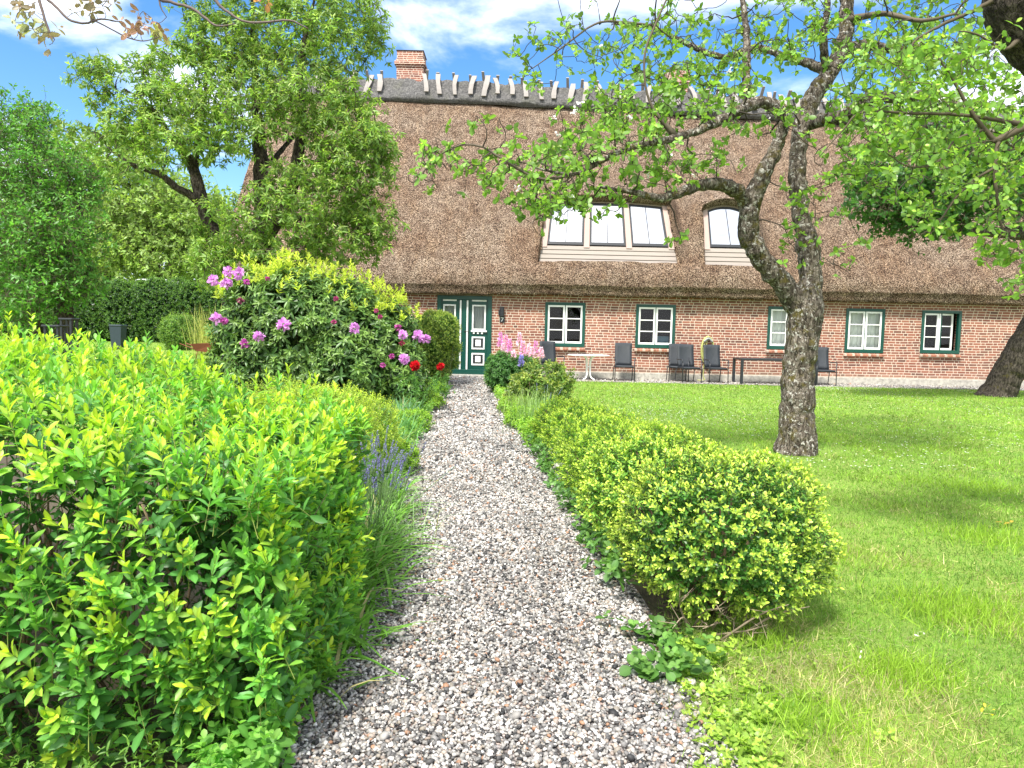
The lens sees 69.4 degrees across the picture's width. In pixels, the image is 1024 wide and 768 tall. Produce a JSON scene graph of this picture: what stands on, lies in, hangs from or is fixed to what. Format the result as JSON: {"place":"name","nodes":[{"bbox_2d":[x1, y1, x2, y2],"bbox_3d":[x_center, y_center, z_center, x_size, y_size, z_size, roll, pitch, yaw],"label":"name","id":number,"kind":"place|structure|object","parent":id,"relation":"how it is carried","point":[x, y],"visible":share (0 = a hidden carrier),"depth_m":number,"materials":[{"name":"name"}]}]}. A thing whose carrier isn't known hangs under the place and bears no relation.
{"place":"outdoors","nodes":[
{"label":"outdoors","id":0,"kind":"place"},
{"bbox_2d":[1,336,224,441],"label":"side lawn","id":1,"kind":"structure","parent":0,"point":[164,350],"depth_m":20.64,"materials":[{"name":"green plant"}]},
{"bbox_2d":[41,325,68,361],"bbox_3d":[-12.033,-0.897,19.508,0.468,1.318,0.468,1,4,0],"label":"tall table","id":2,"kind":"object","parent":1,"relation":"on","point":[57,330],"visible":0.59,"depth_m":19.33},
{"bbox_2d":[0,83,119,349],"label":"broadleaf tree","id":3,"kind":"object","parent":1,"relation":"on","point":[42,274],"visible":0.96,"depth_m":22.08,"materials":[{"name":"green plant"}]},
{"bbox_2d":[58,318,79,369],"bbox_3d":[-12.265,-1.071,20.497,0.379,1.505,0.379,1,4,0],"label":"tall table","id":4,"kind":"object","parent":1,"relation":"on","point":[69,321],"visible":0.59,"depth_m":20.34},
{"bbox_2d":[0,274,221,342],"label":"garden hedge","id":5,"kind":"object","parent":1,"relation":"on","point":[141,301],"visible":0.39,"depth_m":37.49,"materials":[{"name":"green plant"}]},
{"bbox_2d":[109,325,128,347],"bbox_3d":[-17.555,-2.097,33.014,0.580,1.095,0.660,1,4,0],"label":"waste bin","id":6,"kind":"object","parent":1,"relation":"on","point":[118,335],"visible":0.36,"depth_m":32.75,"materials":[{"name":"plastic"}]},
{"bbox_2d":[33,110,233,281],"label":"broadleaf tree","id":7,"kind":"object","parent":1,"relation":"on","point":[153,233],"visible":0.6,"depth_m":49.45,"materials":[{"name":"green plant"}]},
{"bbox_2d":[70,340,223,375],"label":"side lawn grass","id":8,"kind":"structure","parent":1,"relation":"on","point":[95,349],"depth_m":30.75,"materials":[{"name":"green plant"}]},
{"bbox_2d":[155,311,198,349],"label":"round shrub","id":9,"kind":"object","parent":1,"relation":"on","point":[169,322],"visible":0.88,"depth_m":33.01,"materials":[{"name":"green plant"}]},
{"bbox_2d":[179,343,221,359],"bbox_3d":[-11.846,-1.261,28.506,1.691,0.663,0.680,1,4,0],"label":"wheelbarrow","id":10,"kind":"object","parent":1,"relation":"on","point":[201,347],"visible":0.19,"depth_m":28.21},
{"bbox_2d":[0,328,919,767],"bbox_3d":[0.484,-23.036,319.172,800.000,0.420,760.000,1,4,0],"label":"ground","id":11,"kind":"structure","parent":0,"point":[652,600],"depth_m":3.50,"materials":[{"name":"soil"}]},
{"bbox_2d":[0,168,237,284],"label":"broadleaf tree","id":12,"kind":"object","parent":11,"relation":"on","point":[215,188],"visible":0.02,"depth_m":60.10,"materials":[{"name":"green plant"}]},
{"bbox_2d":[0,671,252,767],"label":"ground cover plant","id":13,"kind":"object","parent":11,"relation":"on","point":[85,761],"visible":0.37,"depth_m":2.42,"materials":[{"name":"green plant"}]},
{"bbox_2d":[2,0,308,56],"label":"walnut tree","id":14,"kind":"object","parent":11,"relation":"on","point":[133,29],"visible":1,"depth_m":3.11,"materials":[{"name":"green plant"}]},
{"bbox_2d":[0,311,389,767],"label":"leafy shrub","id":15,"kind":"object","parent":11,"relation":"on","point":[297,498],"visible":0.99,"depth_m":2.50,"materials":[{"name":"green plant"}]},
{"bbox_2d":[172,305,222,355],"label":"reed tuft","id":16,"kind":"object","parent":11,"relation":"on","point":[202,337],"visible":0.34,"depth_m":30.79,"materials":[{"name":"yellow plant"}]},
{"bbox_2d":[49,0,410,326],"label":"leafy tree","id":17,"kind":"object","parent":11,"relation":"on","point":[369,141],"visible":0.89,"depth_m":14.84,"materials":[{"name":"green plant"}]},
{"bbox_2d":[202,379,335,452],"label":"golden shrub","id":18,"kind":"object","parent":11,"relation":"on","point":[205,411],"visible":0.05,"depth_m":8.28,"materials":[{"name":"green plant"}]},
{"bbox_2d":[103,375,450,554],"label":"border leaves","id":19,"kind":"object","parent":11,"relation":"on","point":[429,405],"visible":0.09,"depth_m":8.54,"materials":[{"name":"green plant"}]},
{"bbox_2d":[186,545,369,767],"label":"ground cover","id":20,"kind":"object","parent":11,"relation":"on","point":[256,748],"visible":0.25,"depth_m":2.39,"materials":[{"name":"green plant"}]},
{"bbox_2d":[209,625,399,721],"bbox_3d":[-0.880,1.162,3.016,0.821,0.165,0.889,1,4,0],"label":"grass clump","id":21,"kind":"object","parent":11,"relation":"on","point":[334,672],"visible":0.23,"depth_m":3.00,"materials":[{"name":"green plant"}]},
{"bbox_2d":[203,246,432,409],"bbox_3d":[-3.405,-0.871,13.029,4.098,3.027,2.702,1,4,0],"label":"rhododendron","id":22,"kind":"object","parent":11,"relation":"on","point":[341,331],"visible":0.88,"depth_m":12.34,"materials":[{"name":"green plant"}]},
{"bbox_2d":[231,374,405,475],"bbox_3d":[-1.735,0.422,6.681,1.423,1.098,2.012,1,4,0],"label":"golden shrub","id":23,"kind":"object","parent":11,"relation":"on","point":[371,409],"visible":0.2,"depth_m":6.62,"materials":[{"name":"green plant"}]},
{"bbox_2d":[272,560,445,648],"bbox_3d":[-0.917,1.077,3.815,1.126,0.210,1.102,-3,6,-42],"label":"grass clump","id":24,"kind":"object","parent":11,"relation":"on","point":[372,595],"visible":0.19,"depth_m":3.92,"materials":[{"name":"green plant"}]},
{"bbox_2d":[297,587,436,680],"bbox_3d":[-0.849,1.116,3.456,0.976,0.190,1.057,-1,5,-26],"label":"grass clump","id":25,"kind":"object","parent":11,"relation":"on","point":[362,620],"visible":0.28,"depth_m":3.42,"materials":[{"name":"green plant"}]},
{"bbox_2d":[368,439,420,474],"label":"mound plant","id":26,"kind":"object","parent":11,"relation":"on","point":[414,454],"visible":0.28,"depth_m":7.39,"materials":[{"name":"green plant"}]},
{"bbox_2d":[363,468,427,501],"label":"grass clump","id":27,"kind":"object","parent":11,"relation":"on","point":[402,482],"visible":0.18,"depth_m":6.55,"materials":[{"name":"green plant"}]},
{"bbox_2d":[370,422,421,456],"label":"iris clump","id":28,"kind":"object","parent":11,"relation":"on","point":[403,435],"visible":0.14,"depth_m":8.54,"materials":[{"name":"green plant"}]},
{"bbox_2d":[362,495,434,552],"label":"grass clump","id":29,"kind":"object","parent":11,"relation":"on","point":[400,514],"visible":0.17,"depth_m":5.41,"materials":[{"name":"green plant"}]},
{"bbox_2d":[360,528,439,596],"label":"grass clump","id":30,"kind":"object","parent":11,"relation":"on","point":[376,555],"visible":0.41,"depth_m":4.41,"materials":[{"name":"green plant"}]},
{"bbox_2d":[375,396,428,420],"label":"iris clump","id":31,"kind":"object","parent":11,"relation":"on","point":[409,404],"visible":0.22,"depth_m":11.12,"materials":[{"name":"green plant"}]},
{"bbox_2d":[350,425,454,534],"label":"lavender","id":32,"kind":"object","parent":11,"relation":"on","point":[381,461],"visible":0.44,"depth_m":5.66,"materials":[{"name":"green plant"}]},
{"bbox_2d":[380,392,425,407],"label":"iris clump","id":33,"kind":"object","parent":11,"relation":"on","point":[396,399],"visible":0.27,"depth_m":12.44,"materials":[{"name":"green plant"}]},
{"bbox_2d":[360,508,452,573],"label":"grass clump","id":34,"kind":"object","parent":11,"relation":"on","point":[388,538],"visible":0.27,"depth_m":4.82,"materials":[{"name":"green plant"}]},
{"bbox_2d":[362,479,450,515],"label":"grass clump","id":35,"kind":"object","parent":11,"relation":"on","point":[399,491],"visible":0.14,"depth_m":5.90,"materials":[{"name":"green plant"}]},
{"bbox_2d":[356,449,457,565],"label":"lavender","id":36,"kind":"object","parent":11,"relation":"on","point":[379,509],"visible":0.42,"depth_m":4.92,"materials":[{"name":"green plant"}]},
{"bbox_2d":[374,410,440,439],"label":"iris clump","id":37,"kind":"object","parent":11,"relation":"on","point":[406,422],"visible":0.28,"depth_m":9.66,"materials":[{"name":"green plant"}]},
{"bbox_2d":[394,360,431,412],"bbox_3d":[-1.580,0.096,11.704,0.570,0.964,0.698,0,5,-21],"label":"peony","id":38,"kind":"object","parent":11,"relation":"on","point":[415,366],"visible":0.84,"depth_m":11.60,"materials":[{"name":"green plant"}]},
{"bbox_2d":[416,390,446,409],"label":"mound plant","id":39,"kind":"object","parent":11,"relation":"on","point":[439,402],"visible":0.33,"depth_m":13.04,"materials":[{"name":"green plant"}]},
{"bbox_2d":[426,379,446,392],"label":"mound plant","id":40,"kind":"object","parent":11,"relation":"on","point":[441,383],"visible":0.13,"depth_m":16.02,"materials":[{"name":"green plant"}]},
{"bbox_2d":[414,309,462,383],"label":"bush","id":41,"kind":"object","parent":11,"relation":"on","point":[441,328],"visible":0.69,"depth_m":18.36,"materials":[{"name":"green plant"}]},
{"bbox_2d":[426,363,456,399],"bbox_3d":[-1.466,-0.040,15.051,0.648,0.803,0.845,0,5,-17],"label":"peony","id":42,"kind":"object","parent":11,"relation":"on","point":[436,380],"visible":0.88,"depth_m":15.00,"materials":[{"name":"green plant"}]},
{"bbox_2d":[502,334,508,347],"bbox_3d":[-0.156,-0.532,17.811,0.196,1.345,0.205,1,4,0],"label":"lupin","id":43,"kind":"object","parent":11,"relation":"on","point":[506,339],"visible":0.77,"depth_m":17.76,"materials":[{"name":"pink plant"}]},
{"bbox_2d":[506,339,511,353],"bbox_3d":[-0.064,-0.463,17.618,0.204,1.242,0.188,-2,5,-35],"label":"lupin","id":44,"kind":"object","parent":11,"relation":"on","point":[508,346],"visible":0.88,"depth_m":17.56,"materials":[{"name":"pink plant"}]},
{"bbox_2d":[483,332,541,391],"bbox_3d":[0.026,-0.454,16.910,1.396,1.466,1.405,1,4,0],"label":"lupin","id":45,"kind":"object","parent":11,"relation":"on","point":[500,366],"depth_m":16.47,"materials":[{"name":"green plant"}]},
{"bbox_2d":[510,350,516,360],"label":"lupin","id":46,"kind":"object","parent":11,"relation":"on","point":[514,353],"visible":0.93,"depth_m":16.57,"materials":[{"name":"pink plant"}]},
{"bbox_2d":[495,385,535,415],"bbox_3d":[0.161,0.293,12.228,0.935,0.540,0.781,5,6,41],"label":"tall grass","id":47,"kind":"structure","parent":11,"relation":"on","point":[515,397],"depth_m":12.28,"materials":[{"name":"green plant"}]},
{"bbox_2d":[496,393,535,412],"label":"mound plant","id":48,"kind":"object","parent":11,"relation":"on","point":[503,400],"visible":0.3,"depth_m":12.70,"materials":[{"name":"green plant"}]},
{"bbox_2d":[516,332,522,346],"bbox_3d":[0.163,-0.526,17.414,0.211,1.408,0.198,1,4,0],"label":"lupin","id":49,"kind":"object","parent":11,"relation":"on","point":[519,335],"visible":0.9,"depth_m":17.35,"materials":[{"name":"pink plant"}]},
{"bbox_2d":[518,354,524,366],"bbox_3d":[0.194,-0.205,16.438,0.192,0.918,0.196,1,4,0],"label":"lupin","id":50,"kind":"object","parent":11,"relation":"on","point":[521,362],"visible":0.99,"depth_m":16.39,"materials":[{"name":"purple plant"}]},
{"bbox_2d":[502,405,543,427],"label":"mound plant","id":51,"kind":"object","parent":11,"relation":"on","point":[508,419],"visible":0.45,"depth_m":10.91,"materials":[{"name":"green plant"}]},
{"bbox_2d":[519,340,526,354],"bbox_3d":[0.234,-0.403,17.014,0.206,1.226,0.199,1,4,0],"label":"lupin","id":52,"kind":"object","parent":11,"relation":"on","point":[523,349],"visible":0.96,"depth_m":16.98,"materials":[{"name":"pink plant"}]},
{"bbox_2d":[483,375,567,446],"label":"border leaves","id":53,"kind":"object","parent":11,"relation":"on","point":[499,391],"visible":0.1,"depth_m":10.47,"materials":[{"name":"green plant"}]},
{"bbox_2d":[520,417,552,441],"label":"mound plant","id":54,"kind":"object","parent":11,"relation":"on","point":[528,423],"visible":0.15,"depth_m":9.59,"materials":[{"name":"green plant"}]},
{"bbox_2d":[496,382,580,430],"bbox_3d":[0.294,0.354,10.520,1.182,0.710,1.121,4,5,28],"label":"tall grass","id":55,"kind":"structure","parent":11,"relation":"on","point":[530,411],"depth_m":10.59,"materials":[{"name":"green plant"}]},
{"bbox_2d":[528,395,593,442],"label":"box bush","id":56,"kind":"object","parent":11,"relation":"on","point":[546,411],"visible":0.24,"depth_m":9.18,"materials":[{"name":"green plant"}]},
{"bbox_2d":[539,400,625,462],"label":"box bush","id":57,"kind":"object","parent":11,"relation":"on","point":[555,421],"visible":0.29,"depth_m":8.05,"materials":[{"name":"green plant"}]},
{"bbox_2d":[526,429,644,590],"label":"hedge foot leaves","id":58,"kind":"object","parent":11,"relation":"on","point":[613,565],"visible":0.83,"depth_m":5.04,"materials":[{"name":"green plant"}]},
{"bbox_2d":[549,408,657,480],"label":"box bush","id":59,"kind":"object","parent":11,"relation":"on","point":[561,435],"visible":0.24,"depth_m":6.93,"materials":[{"name":"green plant"}]},
{"bbox_2d":[212,50,1023,386],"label":"thatched farmhouse","id":60,"kind":"object","parent":11,"relation":"on","point":[610,280],"visible":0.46,"depth_m":22.52,"materials":[{"name":"brick"}]},
{"bbox_2d":[445,306,453,314],"bbox_3d":[-1.896,-2.044,22.563,0.373,0.767,0.040,1,4,0],"label":"net curtain","id":61,"kind":"object","parent":60,"relation":"hanging from","point":[450,309],"visible":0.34,"depth_m":22.55,"materials":[{"name":"white fabric"}]},
{"bbox_2d":[441,299,461,368],"bbox_3d":[-1.810,-1.514,22.508,0.700,2.121,0.100,1,4,0],"label":"door","id":62,"kind":"structure","parent":60,"relation":"in","point":[444,302],"depth_m":22.44,"materials":[{"name":"green paint"}]},
{"bbox_2d":[467,300,487,369],"bbox_3d":[-1.061,-1.499,22.508,0.638,2.121,0.100,1,4,0],"label":"door","id":63,"kind":"structure","parent":60,"relation":"in","point":[477,338],"depth_m":22.51,"materials":[{"name":"green paint"}]},
{"bbox_2d":[473,306,483,328],"bbox_3d":[-1.005,-2.025,22.563,0.415,0.767,0.040,1,4,0],"label":"net curtain","id":64,"kind":"object","parent":60,"relation":"hanging from","point":[478,322],"visible":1,"depth_m":22.56,"materials":[{"name":"white fabric"}]},
{"bbox_2d":[498,307,503,315],"bbox_3d":[-0.320,-2.187,22.324,0.180,0.280,0.150,1,4,0],"label":"wall lamp","id":65,"kind":"object","parent":60,"relation":"attached to","point":[501,312],"visible":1,"depth_m":22.27,"materials":[{"name":"metal"}]},
{"bbox_2d":[544,302,585,350],"bbox_3d":[1.601,-1.750,22.425,1.256,1.441,0.188,1,4,0],"label":"window","id":66,"kind":"structure","parent":60,"relation":"in","point":[559,345],"depth_m":22.41,"materials":[{"name":"green paint"}]},
{"bbox_2d":[634,304,675,351],"bbox_3d":[4.345,-1.698,22.425,1.235,1.420,0.188,1,4,0],"label":"window","id":67,"kind":"structure","parent":60,"relation":"in","point":[654,344],"depth_m":22.41,"materials":[{"name":"green paint"}]},
{"bbox_2d":[650,336,668,342],"bbox_3d":[4.598,-1.264,23.113,0.480,0.460,0.500,1,4,0],"label":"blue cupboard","id":68,"kind":"object","parent":60,"relation":"in","point":[662,339],"visible":0.29,"depth_m":22.86,"materials":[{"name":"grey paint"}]},
{"bbox_2d":[766,306,786,352],"bbox_3d":[8.350,-1.646,22.422,1.256,1.400,0.188,1,4,0],"label":"window","id":69,"kind":"structure","parent":60,"relation":"in","point":[770,308],"depth_m":22.41,"materials":[{"name":"green paint"}]},
{"bbox_2d":[771,311,785,343],"bbox_3d":[8.098,-1.724,22.581,0.513,1.160,0.036,1,4,0],"label":"curtain","id":70,"kind":"object","parent":60,"relation":"hanging from","point":[778,316],"visible":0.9,"depth_m":22.58,"materials":[{"name":"fabric"}]},
{"bbox_2d":[849,311,879,349],"bbox_3d":[10.701,-1.636,22.584,1.049,1.201,0.036,1,4,0],"label":"curtain","id":71,"kind":"object","parent":60,"relation":"hanging from","point":[872,330],"visible":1,"depth_m":22.58,"materials":[{"name":"fabric"}]},
{"bbox_2d":[843,308,885,356],"bbox_3d":[10.691,-1.563,22.425,1.214,1.441,0.188,1,4,0],"label":"window","id":72,"kind":"structure","parent":60,"relation":"in","point":[848,351],"depth_m":22.41,"materials":[{"name":"green paint"}]},
{"bbox_2d":[919,310,961,356],"bbox_3d":[13.000,-1.524,22.447,1.235,1.400,0.233,1,4,0],"label":"window","id":73,"kind":"structure","parent":60,"relation":"in","point":[938,352],"depth_m":22.42,"materials":[{"name":"green paint"}]},
{"bbox_3d":[5.930,-1.334,22.374,0.299,0.153,0.160,1,4,0],"label":"hose hanger","id":74,"kind":"object","parent":60,"relation":"attached to","visible":0},
{"bbox_2d":[697,336,713,380],"bbox_3d":[5.864,-0.790,22.395,0.523,1.377,0.134,0,4,-10],"label":"garden hose","id":75,"kind":"object","parent":74,"relation":"hanging from","point":[702,357],"visible":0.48,"depth_m":22.36,"materials":[{"name":"rubber"}]},
{"bbox_2d":[269,375,746,767],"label":"path","id":76,"kind":"structure","parent":0,"point":[644,607],"depth_m":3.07,"materials":[{"name":"grey gravel"}]},
{"bbox_2d":[391,407,435,432],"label":"mound plant","id":77,"kind":"object","parent":76,"relation":"on","point":[425,417],"visible":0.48,"depth_m":10.35,"materials":[{"name":"green plant"}]},
{"bbox_2d":[553,497,574,506],"bbox_3d":[0.469,1.016,6.254,0.243,0.118,0.185,1,4,0],"label":"edging stone","id":78,"kind":"object","parent":76,"relation":"on","point":[556,502],"visible":0.29,"depth_m":6.22,"materials":[{"name":"grey stone"}]},
{"bbox_2d":[0,0,1023,317],"label":"sky","id":79,"kind":"structure","parent":0,"point":[465,38],"materials":[{"name":"blue"}]},
{"bbox_2d":[549,378,1023,390],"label":"terrace","id":80,"kind":"structure","parent":0,"point":[772,383],"depth_m":21.58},
{"bbox_2d":[540,341,564,365],"bbox_3d":[1.150,-0.698,21.759,0.637,1.113,0.696,0,5,-20],"label":"garden chair","id":81,"kind":"object","parent":80,"relation":"on","point":[549,349],"visible":0.5,"depth_m":22.01,"materials":[{"name":"grey fabric"}]},
{"bbox_2d":[568,354,609,379],"bbox_3d":[2.247,-0.494,21.772,1.240,0.742,0.840,1,4,0],"label":"white table","id":82,"kind":"object","parent":80,"relation":"on","point":[590,360],"visible":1,"depth_m":21.63,"materials":[{"name":"paint"}]},
{"bbox_2d":[612,343,635,381],"bbox_3d":[3.289,-0.649,21.712,0.637,1.113,0.696,1,4,3],"label":"garden chair","id":83,"kind":"object","parent":80,"relation":"on","point":[623,355],"visible":1,"depth_m":21.95,"materials":[{"name":"grey fabric"}]},
{"bbox_2d":[666,344,689,381],"bbox_3d":[4.939,-0.637,22.011,0.637,1.113,0.696,2,4,6],"label":"garden chair","id":84,"kind":"object","parent":80,"relation":"on","point":[672,358],"visible":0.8,"depth_m":22.26,"materials":[{"name":"grey fabric"}]},
{"bbox_2d":[674,344,701,382],"bbox_3d":[5.143,-0.599,21.562,0.637,1.113,0.696,1,4,-7],"label":"garden chair","id":85,"kind":"object","parent":80,"relation":"on","point":[685,353],"visible":0.98,"depth_m":21.80,"materials":[{"name":"grey fabric"}]},
{"bbox_2d":[702,345,728,382],"bbox_3d":[5.945,-0.590,21.662,0.637,1.113,0.696,1,4,-7],"label":"garden chair","id":86,"kind":"object","parent":80,"relation":"on","point":[711,355],"visible":1,"depth_m":21.90,"materials":[{"name":"grey fabric"}]},
{"bbox_2d":[732,357,818,385],"bbox_3d":[7.699,-0.373,21.697,2.223,0.743,0.850,1,4,0],"label":"black table","id":87,"kind":"object","parent":80,"relation":"on","point":[742,359],"visible":0.57,"depth_m":21.29,"materials":[{"name":"black metal"}]},
{"bbox_2d":[568,377,1023,390],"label":"terrace gravel","id":88,"kind":"structure","parent":80,"relation":"on","point":[818,384],"depth_m":21.73,"materials":[{"name":"grey gravel"}]},
{"bbox_2d":[816,347,837,384],"bbox_3d":[9.063,-0.516,21.563,0.637,1.113,0.696,1,4,3],"label":"garden chair","id":89,"kind":"object","parent":80,"relation":"on","point":[823,358],"visible":0.66,"depth_m":21.79,"materials":[{"name":"grey fabric"}]},
{"bbox_2d":[556,380,1023,767],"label":"lawn","id":90,"kind":"structure","parent":0,"point":[928,640],"depth_m":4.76,"materials":[{"name":"green plant"}]},
{"bbox_2d":[525,343,530,361],"bbox_3d":[0.383,-0.382,17.217,0.206,1.161,0.194,1,4,0],"label":"lupin","id":91,"kind":"object","parent":90,"relation":"on","point":[528,347],"visible":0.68,"depth_m":17.18,"materials":[{"name":"pink plant"}]},
{"bbox_2d":[528,347,535,358],"bbox_3d":[0.461,-0.321,17.023,0.204,1.070,0.198,1,4,0],"label":"lupin","id":92,"kind":"object","parent":90,"relation":"on","point":[532,352],"visible":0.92,"depth_m":16.98,"materials":[{"name":"pink plant"}]},
{"bbox_2d":[534,341,538,356],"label":"lupin","id":93,"kind":"object","parent":90,"relation":"on","point":[536,343],"visible":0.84,"depth_m":17.36,"materials":[{"name":"pink plant"}]},
{"bbox_2d":[502,356,577,402],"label":"bush","id":94,"kind":"object","parent":90,"relation":"on","point":[529,378],"visible":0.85,"depth_m":13.27,"materials":[{"name":"green plant"}]},
{"bbox_2d":[537,347,544,357],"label":"lupin","id":95,"kind":"object","parent":90,"relation":"on","point":[542,355],"visible":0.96,"depth_m":17.18,"materials":[{"name":"pink plant"}]},
{"bbox_2d":[555,415,696,519],"bbox_3d":[0.959,0.664,5.916,1.216,0.842,1.388,1,4,0],"label":"box bush","id":96,"kind":"object","parent":90,"relation":"on","point":[583,441],"visible":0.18,"depth_m":5.83,"materials":[{"name":"green plant"}]},
{"bbox_2d":[571,424,748,557],"bbox_3d":[0.990,0.718,5.000,1.215,0.875,1.280,1,4,0],"label":"box bush","id":97,"kind":"object","parent":90,"relation":"on","point":[603,505],"visible":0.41,"depth_m":4.88,"materials":[{"name":"green plant"}]},
{"bbox_2d":[684,676,695,685],"bbox_3d":[0.759,1.272,3.156,0.055,0.039,0.056,4,5,36],"label":"edging stone","id":98,"kind":"object","parent":90,"relation":"on","point":[689,679],"visible":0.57,"depth_m":3.15,"materials":[{"name":"white stone"}]},
{"bbox_2d":[392,0,1023,456],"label":"apple tree","id":99,"kind":"object","parent":90,"relation":"on","point":[802,302],"visible":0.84,"depth_m":8.56,"materials":[{"name":"green plant"}]},
{"bbox_2d":[602,440,846,630],"bbox_3d":[1.107,0.779,3.946,1.214,0.917,1.264,1,4,0],"label":"box bush","id":100,"kind":"object","parent":90,"relation":"on","point":[690,570],"visible":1,"depth_m":3.65,"materials":[{"name":"green plant"}]},
{"bbox_2d":[660,588,809,640],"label":"dry twigs","id":101,"kind":"object","parent":90,"relation":"on","point":[734,631],"visible":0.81,"depth_m":3.58,"materials":[{"name":"plant"}]},
{"bbox_2d":[595,610,897,767],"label":"weeds","id":102,"kind":"object","parent":90,"relation":"on","point":[682,659],"visible":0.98,"depth_m":3.11,"materials":[{"name":"green plant"}]},
{"bbox_2d":[547,617,1023,704],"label":"dead grass","id":103,"kind":"structure","parent":90,"relation":"on","point":[795,638],"depth_m":3.35,"materials":[{"name":"green plant"}]},
{"bbox_2d":[595,383,1023,467],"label":"daisies","id":104,"kind":"object","parent":90,"relation":"on","point":[821,418],"visible":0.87,"depth_m":12.89,"materials":[{"name":"white plant"}]},
{"bbox_2d":[819,0,1023,299],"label":"apple tree","id":105,"kind":"object","parent":90,"relation":"on","point":[1002,21],"visible":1,"depth_m":4.78,"materials":[{"name":"green plant"}]},
{"bbox_2d":[836,96,1023,396],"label":"leaning tree","id":106,"kind":"object","parent":90,"relation":"on","point":[1005,377],"visible":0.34,"depth_m":16.50,"materials":[{"name":"green plant"}]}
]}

